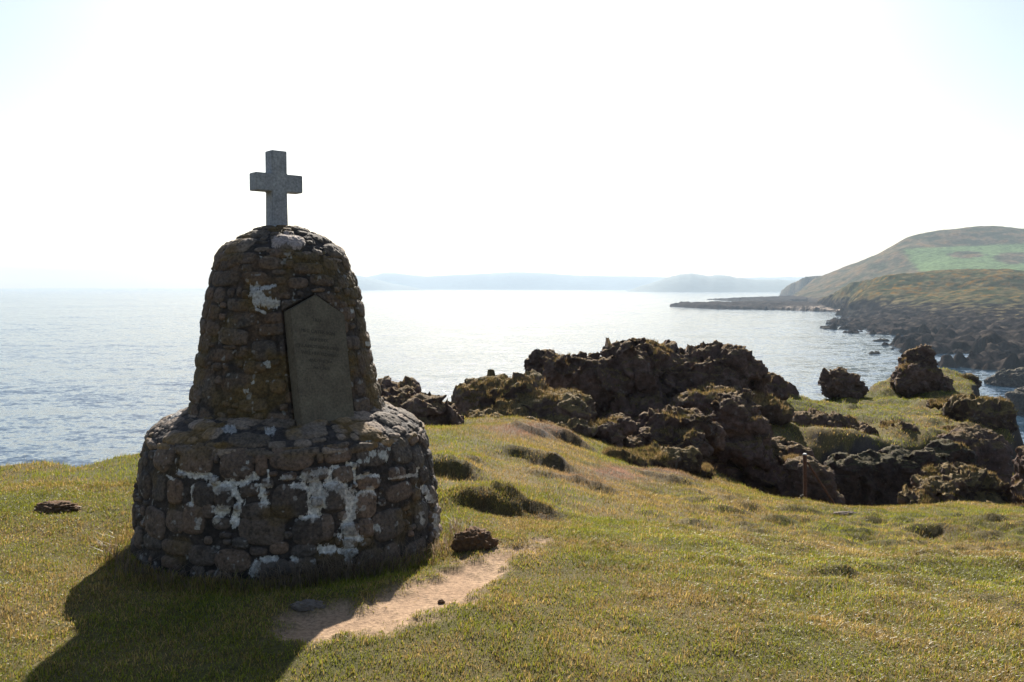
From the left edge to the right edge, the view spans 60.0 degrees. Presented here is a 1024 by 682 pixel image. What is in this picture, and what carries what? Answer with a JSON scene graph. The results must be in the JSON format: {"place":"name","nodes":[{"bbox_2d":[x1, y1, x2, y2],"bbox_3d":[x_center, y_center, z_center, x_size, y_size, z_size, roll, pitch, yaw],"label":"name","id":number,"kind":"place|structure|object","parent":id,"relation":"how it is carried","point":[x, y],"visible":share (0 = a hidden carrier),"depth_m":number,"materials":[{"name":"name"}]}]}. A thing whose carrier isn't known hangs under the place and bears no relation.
{"place":"outdoors","nodes":[
{"label":"outdoors","id":0,"kind":"place"},
{"bbox_2d":[0,338,1023,681],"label":"ground","id":1,"kind":"structure","parent":0,"point":[454,582],"depth_m":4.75,"materials":[{"name":"green plant"}]},
{"bbox_2d":[34,500,80,513],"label":"rock","id":2,"kind":"object","parent":1,"relation":"on","point":[54,506],"visible":0.82,"depth_m":6.26,"materials":[{"name":"brown stone"}]},
{"bbox_2d":[130,150,442,580],"bbox_3d":[-1.467,0.056,5.897,2.010,2.605,2.027,0,3,0],"label":"memorial cairn","id":3,"kind":"object","parent":1,"relation":"on","point":[289,434],"visible":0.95,"depth_m":5.35,"materials":[{"name":"stone"}]},
{"bbox_2d":[89,511,487,593],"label":"weeds","id":4,"kind":"object","parent":1,"relation":"on","point":[346,576],"visible":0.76,"depth_m":5.02,"materials":[{"name":"green plant"}]},
{"bbox_2d":[290,599,325,611],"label":"stone","id":5,"kind":"object","parent":1,"relation":"on","point":[306,605],"visible":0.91,"depth_m":4.42,"materials":[{"name":"grey stone"}]},
{"bbox_2d":[378,375,463,425],"bbox_3d":[-1.517,1.066,13.363,1.601,0.945,2.197,0,3,0],"label":"rock outcrop","id":6,"kind":"object","parent":1,"relation":"on","point":[407,394],"visible":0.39,"depth_m":13.05,"materials":[{"name":"stone"}]},
{"bbox_2d":[450,526,498,552],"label":"rock","id":7,"kind":"object","parent":1,"relation":"on","point":[473,538],"visible":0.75,"depth_m":5.52,"materials":[{"name":"brown stone"}]},
{"bbox_2d":[451,369,598,437],"bbox_3d":[0.160,1.099,15.136,2.564,1.184,2.953,0,3,0],"label":"rock outcrop","id":8,"kind":"object","parent":1,"relation":"on","point":[569,410],"visible":0.55,"depth_m":14.72,"materials":[{"name":"brown stone"}]},
{"bbox_2d":[594,413,636,447],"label":"rock","id":9,"kind":"object","parent":1,"relation":"on","point":[609,432],"visible":0.63,"depth_m":14.25,"materials":[{"name":"brown stone"}]},
{"bbox_2d":[602,442,713,479],"bbox_3d":[2.138,1.846,13.185,2.199,0.713,0.922,-3,5,-39],"label":"rock","id":10,"kind":"object","parent":1,"relation":"on","point":[689,459],"visible":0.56,"depth_m":13.01,"materials":[{"name":"brown stone"}]},
{"bbox_2d":[524,337,798,421],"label":"rock crag","id":11,"kind":"structure","parent":1,"relation":"on","point":[649,382],"depth_m":20.48,"materials":[{"name":"brown stone"}]},
{"bbox_2d":[622,404,726,458],"bbox_3d":[2.766,1.660,15.499,1.460,0.983,2.609,3,4,36],"label":"rock","id":12,"kind":"object","parent":1,"relation":"on","point":[706,441],"visible":0.74,"depth_m":15.38,"materials":[{"name":"brown stone"}]},
{"bbox_2d":[697,383,793,426],"bbox_3d":[5.167,1.504,20.042,2.765,1.093,1.619,-1,4,-20],"label":"rock outcrop","id":13,"kind":"object","parent":1,"relation":"on","point":[773,415],"visible":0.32,"depth_m":19.57,"materials":[{"name":"brown stone"}]},
{"bbox_2d":[702,436,816,496],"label":"rock wall","id":14,"kind":"structure","parent":1,"relation":"on","point":[760,480],"depth_m":16.79,"materials":[{"name":"brown stone"}]},
{"bbox_2d":[710,391,775,472],"bbox_3d":[4.409,1.733,17.223,1.223,1.420,1.772,0,3,0],"label":"rock pillar","id":15,"kind":"object","parent":14,"relation":"on","point":[732,413],"visible":0.88,"depth_m":16.80,"materials":[{"name":"brown stone"}]},
{"bbox_2d":[777,455,845,505],"bbox_3d":[5.312,2.591,15.771,1.170,1.109,0.926,1,4,19],"label":"rock","id":16,"kind":"object","parent":1,"relation":"on","point":[790,484],"visible":0.72,"depth_m":15.46,"materials":[{"name":"stone"}]},
{"bbox_2d":[803,453,834,504],"bbox_3d":[4.991,2.307,14.229,0.730,1.041,0.070,-1,4,-11],"label":"fence post","id":17,"kind":"object","parent":1,"relation":"on","point":[805,462],"visible":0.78,"depth_m":14.14,"materials":[{"name":"wood"}]},
{"bbox_2d":[791,408,878,434],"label":"rock outcrop","id":18,"kind":"object","parent":1,"relation":"on","point":[811,416],"visible":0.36,"depth_m":20.23,"materials":[{"name":"brown stone"}]},
{"bbox_2d":[818,366,868,398],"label":"boulder","id":19,"kind":"object","parent":1,"relation":"on","point":[840,382],"visible":0.98,"depth_m":28.17,"materials":[{"name":"brown stone"}]},
{"bbox_2d":[831,511,861,515],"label":"stone","id":20,"kind":"object","parent":1,"relation":"on","point":[845,513],"visible":0.56,"depth_m":10.48,"materials":[{"name":"grey stone"}]},
{"bbox_2d":[880,419,918,431],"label":"rock","id":21,"kind":"object","parent":1,"relation":"on","point":[906,425],"visible":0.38,"depth_m":20.37,"materials":[{"name":"brown stone"}]},
{"bbox_2d":[824,438,980,505],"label":"rock crag","id":22,"kind":"structure","parent":1,"relation":"on","point":[871,477],"depth_m":18.21,"materials":[{"name":"stone"}]},
{"bbox_2d":[890,344,954,397],"bbox_3d":[13.207,0.958,28.684,1.977,1.740,1.782,0,3,0],"label":"rock stack","id":23,"kind":"object","parent":1,"relation":"on","point":[919,377],"visible":0.93,"depth_m":28.19,"materials":[{"name":"brown stone"}]},
{"bbox_2d":[897,462,1013,504],"bbox_3d":[7.468,2.588,14.833,1.551,0.981,2.096,3,4,39],"label":"rock outcrop","id":24,"kind":"object","parent":1,"relation":"on","point":[979,485],"visible":0.56,"depth_m":14.60,"materials":[{"name":"brown stone"}]},
{"bbox_2d":[924,423,1013,486],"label":"rock crag","id":25,"kind":"structure","parent":1,"relation":"on","point":[996,451],"depth_m":19.34,"materials":[{"name":"brown stone"}]},
{"bbox_2d":[960,373,981,389],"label":"rock","id":26,"kind":"object","parent":1,"relation":"on","point":[977,382],"visible":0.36,"depth_m":30.21,"materials":[{"name":"brown stone"}]},
{"bbox_2d":[926,394,1017,433],"bbox_3d":[12.029,1.895,22.974,1.890,1.122,2.433,0,3,0],"label":"rock outcrop","id":27,"kind":"object","parent":1,"relation":"on","point":[993,414],"visible":0.7,"depth_m":22.16,"materials":[{"name":"brown stone"}]},
{"bbox_2d":[1009,445,1023,506],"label":"rock","id":28,"kind":"object","parent":1,"relation":"on","point":[1018,461],"visible":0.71,"depth_m":14.32,"materials":[{"name":"stone"}]},
{"bbox_2d":[0,288,1023,466],"bbox_3d":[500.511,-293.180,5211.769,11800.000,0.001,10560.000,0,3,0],"label":"sea","id":29,"kind":"structure","parent":0,"point":[89,376],"depth_m":383.21,"materials":[{"name":"blue liquid"}]},
{"bbox_2d":[356,275,422,289],"bbox_3d":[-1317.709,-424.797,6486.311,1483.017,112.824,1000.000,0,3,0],"label":"distant island","id":30,"kind":"structure","parent":29,"relation":"in","point":[365,283],"depth_m":6166.60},
{"bbox_2d":[873,338,888,340],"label":"sea rock","id":31,"kind":"object","parent":29,"relation":"in","point":[881,339],"visible":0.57,"depth_m":396.78,"materials":[{"name":"grey stone"}]},
{"bbox_2d":[984,367,1023,386],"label":"sea rock","id":32,"kind":"object","parent":29,"relation":"in","point":[1008,377],"visible":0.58,"depth_m":217.24,"materials":[{"name":"grey stone"}]},
{"bbox_2d":[1005,386,1023,415],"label":"sea rock","id":33,"kind":"object","parent":29,"relation":"in","point":[1015,397],"visible":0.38,"depth_m":168.79,"materials":[{"name":"grey stone"}]},
{"bbox_2d":[0,0,1023,287],"label":"sky","id":34,"kind":"structure","parent":0,"point":[646,138],"materials":[{"name":"white"}]},
{"bbox_2d":[362,272,804,289],"bbox_3d":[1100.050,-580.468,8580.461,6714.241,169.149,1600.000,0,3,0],"label":"distant hills","id":35,"kind":"structure","parent":0,"point":[519,281],"depth_m":8091.08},
{"bbox_2d":[627,273,796,291],"bbox_3d":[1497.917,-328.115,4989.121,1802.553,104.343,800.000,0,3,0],"label":"hills","id":36,"kind":"structure","parent":0,"point":[690,282],"depth_m":4735.77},
{"bbox_2d":[670,301,839,311],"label":"skerry","id":37,"kind":"structure","parent":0,"point":[785,305],"depth_m":996.62,"materials":[{"name":"grey stone"}]},
{"bbox_2d":[707,295,807,301],"bbox_3d":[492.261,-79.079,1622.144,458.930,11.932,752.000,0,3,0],"label":"reef","id":38,"kind":"object","parent":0,"point":[782,298],"visible":0.55,"depth_m":1479.44},
{"bbox_2d":[779,276,819,295],"bbox_3d":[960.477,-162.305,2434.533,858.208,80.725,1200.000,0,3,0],"label":"headland","id":39,"kind":"structure","parent":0,"point":[795,287],"depth_m":2329.92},
{"bbox_2d":[794,226,1023,301],"bbox_3d":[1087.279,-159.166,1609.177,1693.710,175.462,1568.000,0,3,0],"label":"headland","id":40,"kind":"structure","parent":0,"point":[988,247],"depth_m":1499.04,"materials":[{"name":"green plant"}]},
{"bbox_2d":[817,269,1023,370],"bbox_3d":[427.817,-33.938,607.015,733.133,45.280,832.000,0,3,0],"label":"coast","id":41,"kind":"structure","parent":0,"point":[977,315],"depth_m":597.98}
]}

